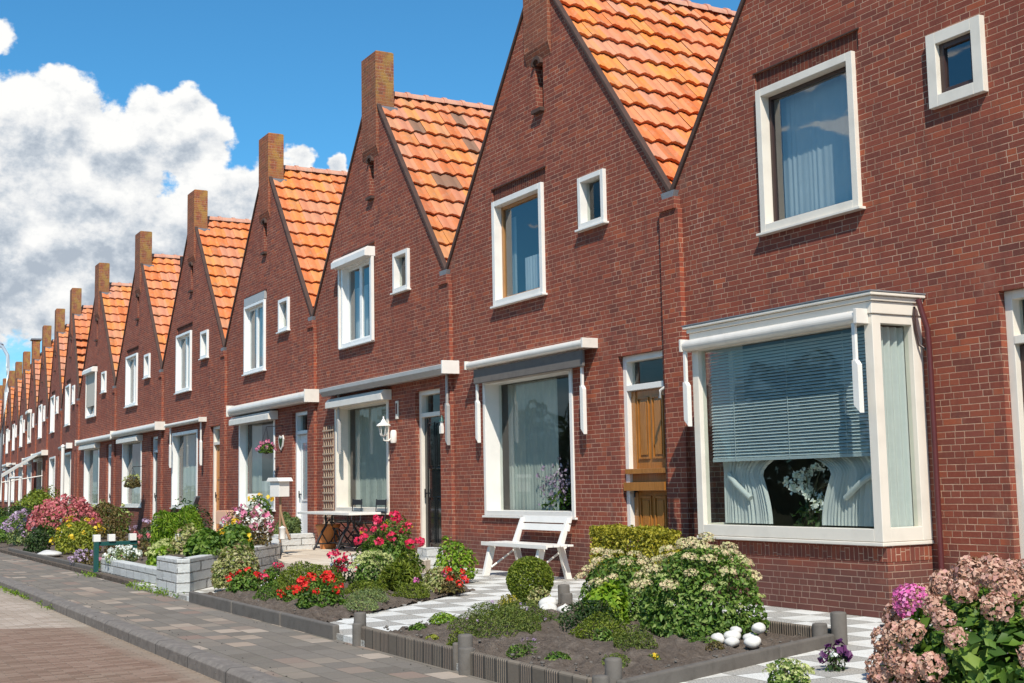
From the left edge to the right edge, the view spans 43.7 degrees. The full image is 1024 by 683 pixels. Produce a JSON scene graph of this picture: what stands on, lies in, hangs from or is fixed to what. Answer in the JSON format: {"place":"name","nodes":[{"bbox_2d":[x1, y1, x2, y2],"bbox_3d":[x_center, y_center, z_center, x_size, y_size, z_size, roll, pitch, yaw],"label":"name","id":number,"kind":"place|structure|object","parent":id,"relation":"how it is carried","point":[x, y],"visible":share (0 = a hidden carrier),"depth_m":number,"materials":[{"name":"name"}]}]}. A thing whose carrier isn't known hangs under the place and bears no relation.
{"place":"outdoors","nodes":[
{"label":"outdoors","id":0,"kind":"place"},
{"bbox_2d":[45,308,68,501],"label":"row house","id":1,"kind":"structure","parent":0,"point":[61,330],"depth_m":53.24,"materials":[{"name":"brick"}]},
{"bbox_2d":[58,288,92,516],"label":"row house","id":2,"kind":"structure","parent":0,"point":[79,323],"depth_m":47.89,"materials":[{"name":"brick"}]},
{"bbox_2d":[64,452,70,501],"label":"window","id":3,"kind":"structure","parent":2,"relation":"in","point":[67,467],"depth_m":49.10,"materials":[{"name":"white paint"}]},
{"bbox_2d":[0,588,220,682],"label":"road","id":4,"kind":"structure","parent":0,"point":[38,644],"depth_m":10.73,"materials":[{"name":"brick"}]},
{"bbox_2d":[74,263,164,529],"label":"row house","id":5,"kind":"structure","parent":0,"point":[93,440],"depth_m":42.73,"materials":[{"name":"brick"}]},
{"bbox_2d":[83,448,99,504],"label":"window","id":6,"kind":"structure","parent":5,"relation":"in","point":[86,491],"depth_m":43.80,"materials":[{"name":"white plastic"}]},
{"bbox_2d":[99,531,154,557],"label":"leafy plant","id":7,"kind":"object","parent":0,"point":[140,544],"visible":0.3,"depth_m":23.74,"materials":[{"name":"plant"}]},
{"bbox_2d":[127,557,147,563],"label":"soil","id":8,"kind":"structure","parent":0,"point":[141,560],"depth_m":19.11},
{"bbox_2d":[102,545,142,563],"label":"white flowers","id":9,"kind":"object","parent":8,"relation":"on","point":[124,552],"visible":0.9,"depth_m":19.08,"materials":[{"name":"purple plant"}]},
{"bbox_2d":[0,529,276,585],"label":"soil","id":10,"kind":"structure","parent":0,"point":[4,546],"depth_m":23.88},
{"bbox_2d":[0,378,7,506],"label":"row house","id":11,"kind":"structure","parent":10,"relation":"on","point":[2,412],"depth_m":84.49,"materials":[{"name":"red brick"}]},
{"bbox_2d":[2,371,14,510],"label":"row house","id":12,"kind":"structure","parent":10,"relation":"on","point":[10,400],"depth_m":79.64,"materials":[{"name":"red brick"}]},
{"bbox_2d":[8,362,21,508],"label":"row house","id":13,"kind":"structure","parent":10,"relation":"on","point":[16,411],"depth_m":74.35,"materials":[{"name":"red brick"}]},
{"bbox_2d":[0,508,37,545],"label":"lilac bush","id":14,"kind":"object","parent":10,"relation":"on","point":[15,540],"visible":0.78,"depth_m":30.03,"materials":[{"name":"purple plant"}]},
{"bbox_2d":[15,351,30,503],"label":"row house","id":15,"kind":"structure","parent":10,"relation":"on","point":[26,373],"depth_m":69.09,"materials":[{"name":"brick"}]},
{"bbox_2d":[1,325,53,496],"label":"row house","id":16,"kind":"structure","parent":10,"relation":"on","point":[39,454],"depth_m":58.41,"materials":[{"name":"red brick"}]},
{"bbox_2d":[22,338,41,505],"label":"row house","id":17,"kind":"structure","parent":10,"relation":"on","point":[31,411],"depth_m":63.80,"materials":[{"name":"red brick"}]},
{"bbox_2d":[9,485,65,531],"bbox_3d":[-14.300,5.067,38.541,1.840,1.466,2.282,2,-7,-29],"label":"olive bush","id":18,"kind":"object","parent":10,"relation":"on","point":[26,500],"visible":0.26,"depth_m":38.47,"materials":[{"name":"green plant"}]},
{"bbox_2d":[23,524,51,552],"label":"dark bush","id":19,"kind":"object","parent":10,"relation":"on","point":[35,545],"visible":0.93,"depth_m":25.80,"materials":[{"name":"green plant"}]},
{"bbox_2d":[8,548,92,570],"bbox_3d":[-8.611,4.026,23.572,0.060,0.140,8.900,3,-7,-29],"label":"garden edging","id":20,"kind":"object","parent":10,"relation":"on","point":[74,564],"visible":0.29,"depth_m":22.71,"materials":[{"name":"concrete"}]},
{"bbox_2d":[26,493,102,543],"bbox_3d":[-10.586,4.194,30.220,1.770,1.211,2.118,2,-7,-29],"label":"red bush","id":21,"kind":"object","parent":10,"relation":"on","point":[46,508],"visible":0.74,"depth_m":29.82,"materials":[{"name":"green plant"}]},
{"bbox_2d":[49,515,105,552],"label":"yellow shrub","id":22,"kind":"object","parent":10,"relation":"on","point":[87,532],"visible":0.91,"depth_m":25.30,"materials":[{"name":"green plant"}]},
{"bbox_2d":[92,499,130,538],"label":"olive bush","id":23,"kind":"object","parent":10,"relation":"on","point":[110,520],"visible":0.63,"depth_m":33.17,"materials":[{"name":"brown plant"}]},
{"bbox_2d":[93,533,136,571],"bbox_3d":[-6.099,3.268,19.625,0.660,0.610,0.120,2,-7,-29],"label":"green fence","id":24,"kind":"object","parent":10,"relation":"on","point":[132,541],"visible":0.85,"depth_m":19.55,"materials":[{"name":"paint"}]},
{"bbox_2d":[101,558,156,584],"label":"block wall","id":25,"kind":"structure","parent":10,"relation":"on","point":[133,570],"depth_m":17.82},
{"bbox_2d":[110,231,182,532],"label":"row house","id":26,"kind":"structure","parent":10,"relation":"on","point":[136,425],"depth_m":37.57,"materials":[{"name":"brick"}]},
{"bbox_2d":[124,353,137,407],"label":"window","id":27,"kind":"structure","parent":26,"relation":"in","point":[128,370],"depth_m":38.61,"materials":[{"name":"white plastic"}]},
{"bbox_2d":[121,441,141,507],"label":"window","id":28,"kind":"structure","parent":26,"relation":"in","point":[136,492],"depth_m":38.70,"materials":[{"name":"white plastic"}]},
{"bbox_2d":[146,436,157,531],"bbox_3d":[-9.877,3.993,35.406,0.300,2.730,0.890,2,-7,-29],"label":"door","id":29,"kind":"structure","parent":26,"relation":"in","point":[155,439],"depth_m":35.74,"materials":[{"name":"white plastic"}]},
{"bbox_2d":[156,536,280,593],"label":"block wall","id":30,"kind":"structure","parent":10,"relation":"on","point":[176,575],"depth_m":15.60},
{"bbox_2d":[266,477,292,542],"bbox_3d":[-3.656,2.664,20.177,0.388,1.020,0.280,-7,-9,43],"label":"mailbox","id":31,"kind":"object","parent":30,"relation":"on","point":[279,487],"visible":0.98,"depth_m":20.15,"materials":[{"name":"white paint"}]},
{"bbox_2d":[157,189,250,531],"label":"row house","id":32,"kind":"structure","parent":0,"point":[188,464],"depth_m":32.58,"materials":[{"name":"brick"}]},
{"bbox_2d":[174,330,191,394],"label":"window","id":33,"kind":"structure","parent":32,"relation":"in","point":[187,335],"depth_m":33.26,"materials":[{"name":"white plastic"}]},
{"bbox_2d":[170,429,197,508],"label":"window","id":34,"kind":"structure","parent":32,"relation":"in","point":[190,471],"depth_m":33.49,"materials":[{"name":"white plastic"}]},
{"bbox_2d":[213,426,219,531],"bbox_3d":[-6.932,3.310,30.356,0.134,2.610,0.800,2,-7,-29],"label":"door","id":35,"kind":"structure","parent":32,"relation":"in","point":[216,429],"depth_m":30.59,"materials":[{"name":"beige paint"}]},
{"bbox_2d":[165,535,272,557],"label":"soil","id":36,"kind":"structure","parent":0,"point":[179,555],"depth_m":16.81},
{"bbox_2d":[144,537,176,565],"bbox_3d":[-4.709,2.938,17.644,0.712,0.480,1.122,2,-7,-29],"label":"stonecrop","id":37,"kind":"object","parent":36,"relation":"on","point":[160,547],"visible":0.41,"depth_m":17.43,"materials":[{"name":"green plant"}]},
{"bbox_2d":[149,504,208,545],"bbox_3d":[-4.775,2.814,18.589,0.994,0.896,1.094,2,-7,-29],"label":"fern bush","id":38,"kind":"object","parent":36,"relation":"on","point":[168,523],"visible":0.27,"depth_m":18.36,"materials":[{"name":"green plant"}]},
{"bbox_2d":[165,523,198,554],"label":"yellow leaved shrub","id":39,"kind":"object","parent":36,"relation":"on","point":[179,546],"visible":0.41,"depth_m":17.13,"materials":[{"name":"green plant"}]},
{"bbox_2d":[182,527,224,556],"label":"leafy plant","id":40,"kind":"object","parent":36,"relation":"on","point":[205,541],"visible":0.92,"depth_m":16.12,"materials":[{"name":"green plant"}]},
{"bbox_2d":[218,518,254,552],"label":"leafy plant","id":41,"kind":"object","parent":36,"relation":"on","point":[232,533],"visible":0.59,"depth_m":16.94,"materials":[{"name":"green plant"}]},
{"bbox_2d":[220,501,273,545],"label":"pink flowers","id":42,"kind":"object","parent":36,"relation":"on","point":[243,508],"visible":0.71,"depth_m":18.46,"materials":[{"name":"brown plant"}]},
{"bbox_2d":[272,511,301,534],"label":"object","id":43,"kind":"object","parent":36,"relation":"on","point":[293,525],"visible":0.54,"depth_m":22.49,"materials":[{"name":"green plant"}]},
{"bbox_2d":[0,552,497,682],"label":"sidewalk","id":44,"kind":"structure","parent":0,"point":[295,656],"depth_m":10.93,"materials":[{"name":"concrete"}]},
{"bbox_2d":[0,342,9,488],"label":"street lamp","id":45,"kind":"object","parent":44,"relation":"on","point":[6,391],"visible":1,"depth_m":28.35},
{"bbox_2d":[0,569,184,609],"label":"weeds","id":46,"kind":"object","parent":44,"relation":"on","point":[84,574],"visible":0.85,"depth_m":16.48,"materials":[{"name":"green plant"}]},
{"bbox_2d":[189,591,338,639],"bbox_3d":[-2.544,2.666,12.525,0.060,0.150,4.450,2,-7,-29],"label":"garden edging","id":47,"kind":"object","parent":44,"relation":"on","point":[328,630],"visible":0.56,"depth_m":12.02,"materials":[{"name":"concrete"}]},
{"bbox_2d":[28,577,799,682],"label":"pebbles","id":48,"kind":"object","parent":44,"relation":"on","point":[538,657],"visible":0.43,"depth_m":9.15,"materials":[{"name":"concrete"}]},
{"bbox_2d":[219,133,347,535],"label":"row house","id":49,"kind":"structure","parent":0,"point":[263,367],"depth_m":27.45,"materials":[{"name":"brick"}]},
{"bbox_2d":[242,299,265,375],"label":"window","id":50,"kind":"structure","parent":49,"relation":"in","point":[260,313],"depth_m":28.32,"materials":[{"name":"white plastic"}]},
{"bbox_2d":[237,420,275,511],"bbox_3d":[-5.420,2.672,27.667,0.336,1.980,2.530,2,-7,-29],"label":"window","id":51,"kind":"structure","parent":49,"relation":"in","point":[258,485],"depth_m":28.57,"materials":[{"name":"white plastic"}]},
{"bbox_2d":[276,297,289,333],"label":"window","id":52,"kind":"structure","parent":49,"relation":"in","point":[283,304],"depth_m":26.53,"materials":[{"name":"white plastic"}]},
{"bbox_2d":[296,411,306,532],"bbox_3d":[-4.082,2.688,25.302,0.134,2.610,0.850,2,-7,-29],"label":"door","id":53,"kind":"structure","parent":49,"relation":"in","point":[301,435],"depth_m":25.52,"materials":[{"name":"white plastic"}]},
{"bbox_2d":[203,576,474,621],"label":"soil","id":54,"kind":"structure","parent":0,"point":[333,613],"depth_m":12.87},
{"bbox_2d":[210,542,260,588],"bbox_3d":[-3.270,2.665,15.207,0.593,0.559,0.606,2,-7,-25],"label":"variegated shrub","id":55,"kind":"object","parent":54,"relation":"on","point":[219,580],"visible":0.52,"depth_m":15.08,"materials":[{"name":"green plant"}]},
{"bbox_2d":[225,567,260,592],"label":"red geranium","id":56,"kind":"object","parent":54,"relation":"on","point":[241,582],"visible":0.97,"depth_m":14.46,"materials":[{"name":"green plant"}]},
{"bbox_2d":[252,580,282,600],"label":"ground cover plant","id":57,"kind":"object","parent":54,"relation":"on","point":[263,589],"visible":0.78,"depth_m":13.47,"materials":[{"name":"green plant"}]},
{"bbox_2d":[258,562,286,586],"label":"red geranium","id":58,"kind":"object","parent":54,"relation":"on","point":[271,575],"visible":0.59,"depth_m":14.91,"materials":[{"name":"green plant"}]},
{"bbox_2d":[272,560,345,597],"bbox_3d":[-2.266,2.585,13.903,0.864,0.379,1.096,2,-7,-29],"label":"heather mound","id":59,"kind":"object","parent":54,"relation":"on","point":[291,575],"visible":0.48,"depth_m":13.85,"materials":[{"name":"green plant"}]},
{"bbox_2d":[291,570,348,608],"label":"red geranium","id":60,"kind":"object","parent":54,"relation":"on","point":[332,597],"visible":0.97,"depth_m":12.51,"materials":[{"name":"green plant"}]},
{"bbox_2d":[326,549,358,583],"bbox_3d":[-2.020,2.706,15.300,0.403,0.450,0.456,-1,-6,-1],"label":"pink petunia","id":61,"kind":"object","parent":54,"relation":"on","point":[338,562],"visible":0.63,"depth_m":15.28,"materials":[{"name":"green plant"}]},
{"bbox_2d":[343,596,378,610],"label":"ground cover plant","id":62,"kind":"object","parent":54,"relation":"on","point":[357,606],"visible":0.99,"depth_m":12.26,"materials":[{"name":"green plant"}]},
{"bbox_2d":[343,579,391,596],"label":"ground cover plant","id":63,"kind":"object","parent":54,"relation":"on","point":[362,585],"visible":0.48,"depth_m":13.61,"materials":[{"name":"green plant"}]},
{"bbox_2d":[347,588,389,602],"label":"ground cover plant","id":64,"kind":"object","parent":54,"relation":"on","point":[371,593],"visible":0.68,"depth_m":13.04,"materials":[{"name":"green plant"}]},
{"bbox_2d":[347,549,393,582],"bbox_3d":[-1.671,2.681,15.088,0.594,0.436,0.588,-2,-6,5],"label":"stonecrop","id":65,"kind":"object","parent":54,"relation":"on","point":[370,566],"visible":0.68,"depth_m":14.98,"materials":[{"name":"green plant"}]},
{"bbox_2d":[370,545,422,590],"bbox_3d":[-1.260,2.555,14.319,0.684,0.516,0.579,3,-8,-32],"label":"feathery shrub","id":66,"kind":"object","parent":54,"relation":"on","point":[393,575],"visible":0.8,"depth_m":14.19,"materials":[{"name":"green plant"}]},
{"bbox_2d":[392,577,429,598],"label":"ground cover plant","id":67,"kind":"object","parent":54,"relation":"on","point":[410,591],"visible":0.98,"depth_m":13.47,"materials":[{"name":"green plant"}]},
{"bbox_2d":[421,566,458,592],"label":"variegated shrub","id":68,"kind":"object","parent":54,"relation":"on","point":[433,580],"visible":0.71,"depth_m":14.08,"materials":[{"name":"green plant"}]},
{"bbox_2d":[440,566,468,593],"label":"red geranium","id":69,"kind":"object","parent":54,"relation":"on","point":[455,580],"visible":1,"depth_m":13.95,"materials":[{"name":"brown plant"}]},
{"bbox_2d":[278,544,450,578],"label":"terrace","id":70,"kind":"structure","parent":0,"point":[317,555],"depth_m":19.36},
{"bbox_2d":[273,533,314,553],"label":"block wall","id":71,"kind":"structure","parent":70,"relation":"on","point":[297,541],"depth_m":22.02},
{"bbox_2d":[315,524,339,548],"bbox_3d":[-3.184,3.373,22.093,0.430,0.420,0.430,2,-7,-29],"label":"terracotta pot","id":72,"kind":"object","parent":70,"relation":"on","point":[328,533],"visible":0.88,"depth_m":21.95,"materials":[{"name":"ceramic"}]},
{"bbox_2d":[297,511,380,550],"bbox_3d":[-2.945,3.203,21.556,0.589,0.650,2.400,2,-7,-29],"label":"iron table","id":73,"kind":"object","parent":70,"relation":"on","point":[331,520],"visible":0.92,"depth_m":21.32,"materials":[{"name":"white paint"}]},
{"bbox_2d":[354,510,425,573],"bbox_3d":[-1.641,2.687,17.051,0.918,0.853,1.157,2,-7,-29],"label":"rose bush","id":74,"kind":"object","parent":70,"relation":"on","point":[383,543],"visible":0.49,"depth_m":16.90,"materials":[{"name":"red plant"}]},
{"bbox_2d":[0,0,740,384],"label":"sky","id":75,"kind":"structure","parent":0,"point":[113,112],"materials":[{"name":"blue"}]},
{"bbox_2d":[306,50,492,551],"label":"row house","id":76,"kind":"structure","parent":0,"point":[372,325],"depth_m":22.33,"materials":[{"name":"brick"}]},
{"bbox_2d":[339,257,374,349],"bbox_3d":[-2.699,-0.690,22.964,0.306,1.550,1.490,2,-7,-29],"label":"window","id":77,"kind":"structure","parent":76,"relation":"in","point":[362,325],"depth_m":23.40,"materials":[{"name":"white plastic"}]},
{"bbox_2d":[335,400,389,514],"bbox_3d":[-2.528,2.050,22.608,0.445,1.980,2.530,2,-7,-29],"label":"window","id":78,"kind":"structure","parent":76,"relation":"in","point":[372,453],"depth_m":23.22,"materials":[{"name":"beige paint"}]},
{"bbox_2d":[390,248,410,294],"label":"window","id":79,"kind":"structure","parent":76,"relation":"in","point":[397,257],"depth_m":21.44,"materials":[{"name":"white paint"}]},
{"bbox_2d":[419,388,441,547],"bbox_3d":[-1.204,2.061,20.196,0.134,2.610,0.920,2,-7,-29],"label":"door","id":80,"kind":"structure","parent":76,"relation":"in","point":[430,454],"depth_m":20.37,"materials":[{"name":"beige paint"}]},
{"bbox_2d":[131,567,1021,682],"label":"garden path","id":81,"kind":"structure","parent":0,"point":[493,586],"depth_m":11.26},
{"bbox_2d":[415,547,442,567],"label":"stone block","id":82,"kind":"structure","parent":81,"relation":"on","point":[430,553],"depth_m":18.22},
{"bbox_2d":[433,535,478,579],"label":"yellow leaved shrub","id":83,"kind":"object","parent":81,"relation":"on","point":[466,559],"visible":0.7,"depth_m":15.76,"materials":[{"name":"green plant"}]},
{"bbox_2d":[481,515,572,578],"bbox_3d":[0.219,2.663,16.537,0.586,0.784,1.720,2,-7,-29],"label":"garden bench","id":84,"kind":"object","parent":81,"relation":"on","point":[516,544],"visible":0.88,"depth_m":16.55,"materials":[{"name":"white paint"}]},
{"bbox_2d":[505,556,553,602],"bbox_3d":[0.182,2.386,12.796,0.489,0.483,0.486,2,-7,-29],"label":"clipped ball","id":85,"kind":"object","parent":81,"relation":"on","point":[539,569],"visible":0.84,"depth_m":12.66,"materials":[{"name":"green plant"}]},
{"bbox_2d":[352,584,847,682],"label":"garden edging","id":86,"kind":"object","parent":81,"relation":"on","point":[465,656],"visible":0.77,"depth_m":8.50,"materials":[{"name":"concrete"}]},
{"bbox_2d":[589,523,683,597],"bbox_3d":[1.322,2.352,13.733,0.496,0.794,1.191,2,-7,-29],"label":"clipped hedge","id":87,"kind":"object","parent":81,"relation":"on","point":[647,537],"visible":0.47,"depth_m":13.52,"materials":[{"name":"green plant"}]},
{"bbox_2d":[762,657,815,682],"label":"stonecrop","id":88,"kind":"object","parent":81,"relation":"on","point":[795,674],"visible":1,"depth_m":7.41,"materials":[{"name":"green plant"}]},
{"bbox_2d":[817,638,852,671],"bbox_3d":[2.029,1.972,8.039,0.174,0.206,0.226,-7,-9,42],"label":"pansy","id":89,"kind":"object","parent":81,"relation":"on","point":[844,653],"visible":1,"depth_m":8.01,"materials":[{"name":"purple plant"}]},
{"bbox_2d":[864,552,1023,682],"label":"hydrangea","id":90,"kind":"object","parent":81,"relation":"on","point":[988,647],"visible":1,"depth_m":6.98,"materials":[{"name":"pink plant"}]},
{"bbox_2d":[437,0,735,579],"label":"row house","id":91,"kind":"structure","parent":0,"point":[550,312],"depth_m":17.19,"materials":[{"name":"brick"}]},
{"bbox_2d":[490,182,547,308],"bbox_3d":[0.171,-1.314,17.893,0.327,1.550,1.490,2,-7,-29],"label":"window","id":92,"kind":"structure","parent":91,"relation":"in","point":[535,272],"depth_m":18.16,"materials":[{"name":"white paint"}]},
{"bbox_2d":[482,368,577,519],"bbox_3d":[0.346,1.426,17.540,0.416,1.980,2.530,2,-7,-29],"label":"window","id":93,"kind":"structure","parent":91,"relation":"in","point":[532,406],"depth_m":18.13,"materials":[{"name":"white paint"}]},
{"bbox_2d":[575,168,608,232],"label":"window","id":94,"kind":"structure","parent":91,"relation":"in","point":[583,188],"depth_m":16.31,"materials":[{"name":"white paint"}]},
{"bbox_2d":[623,350,667,550],"bbox_3d":[1.629,1.435,15.104,0.200,2.610,0.920,2,-7,-29],"label":"door","id":95,"kind":"structure","parent":91,"relation":"in","point":[645,485],"depth_m":15.23,"materials":[{"name":"white paint"}]},
{"bbox_2d":[389,602,808,678],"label":"soil","id":96,"kind":"structure","parent":0,"point":[684,650],"depth_m":8.91,"materials":[{"name":"soil"}]},
{"bbox_2d":[446,600,546,637],"bbox_3d":[-0.119,2.174,10.053,0.662,0.275,0.848,2,-7,-29],"label":"ground cover plant","id":97,"kind":"object","parent":96,"relation":"on","point":[522,625],"visible":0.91,"depth_m":9.89,"materials":[{"name":"green plant"}]},
{"bbox_2d":[482,598,551,621],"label":"ground cover plant","id":98,"kind":"object","parent":96,"relation":"on","point":[539,609],"visible":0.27,"depth_m":10.74,"materials":[{"name":"green plant"}]},
{"bbox_2d":[558,598,621,631],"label":"dark bush","id":99,"kind":"object","parent":96,"relation":"on","point":[583,609],"visible":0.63,"depth_m":10.10,"materials":[{"name":"green plant"}]},
{"bbox_2d":[568,611,630,640],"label":"ground cover plant","id":100,"kind":"object","parent":96,"relation":"on","point":[591,622],"visible":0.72,"depth_m":9.46,"materials":[{"name":"green plant"}]},
{"bbox_2d":[580,578,629,624],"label":"lime leaved plant","id":101,"kind":"object","parent":96,"relation":"on","point":[608,592],"visible":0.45,"depth_m":10.31,"materials":[{"name":"green plant"}]},
{"bbox_2d":[574,547,668,620],"bbox_3d":[0.950,2.082,11.012,0.801,0.622,0.967,2,-7,-29],"label":"stonecrop","id":102,"kind":"object","parent":96,"relation":"on","point":[618,572],"visible":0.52,"depth_m":10.91,"materials":[{"name":"green plant"}]},
{"bbox_2d":[613,630,658,650],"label":"plant","id":103,"kind":"object","parent":96,"relation":"on","point":[630,641],"visible":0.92,"depth_m":8.89,"materials":[{"name":"green plant"}]},
{"bbox_2d":[629,532,769,638],"bbox_3d":[1.440,1.857,9.788,0.975,0.774,1.112,2,-7,-29],"label":"stonecrop","id":104,"kind":"object","parent":96,"relation":"on","point":[707,617],"visible":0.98,"depth_m":9.54,"materials":[{"name":"green plant"}]},
{"bbox_2d":[658,0,1023,617],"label":"row house","id":105,"kind":"structure","parent":0,"point":[841,211],"depth_m":11.85,"materials":[{"name":"brick"}]},
{"bbox_2d":[681,289,934,617],"bbox_3d":[2.865,1.110,12.279,0.920,2.820,2.710,2,-7,-29],"label":"bay window","id":106,"kind":"structure","parent":105,"relation":"in","point":[883,482],"depth_m":11.66,"materials":[{"name":"beige paint"}]},
{"bbox_2d":[755,51,865,236],"bbox_3d":[3.028,-1.938,12.815,0.317,1.550,1.490,2,-7,-29],"label":"window","id":107,"kind":"structure","parent":105,"relation":"in","point":[821,147],"depth_m":12.99,"materials":[{"name":"beige paint"}]},
{"bbox_2d":[925,15,988,109],"bbox_3d":[3.895,-2.424,11.141,0.120,0.670,0.600,2,-7,-29],"label":"window","id":108,"kind":"structure","parent":105,"relation":"in","point":[940,93],"depth_m":11.13,"materials":[{"name":"beige paint"}]},
{"bbox_2d":[1004,288,1023,568],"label":"door","id":109,"kind":"structure","parent":105,"relation":"in","point":[1013,299],"depth_m":10.58,"materials":[{"name":"beige paint"}]},
{"label":"ground","id":110,"kind":"structure","parent":0,"visible":0},
{"bbox_2d":[0,575,289,682],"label":"kerb","id":111,"kind":"structure","parent":110,"relation":"on","point":[179,653],"depth_m":10.88,"materials":[{"name":"concrete"}]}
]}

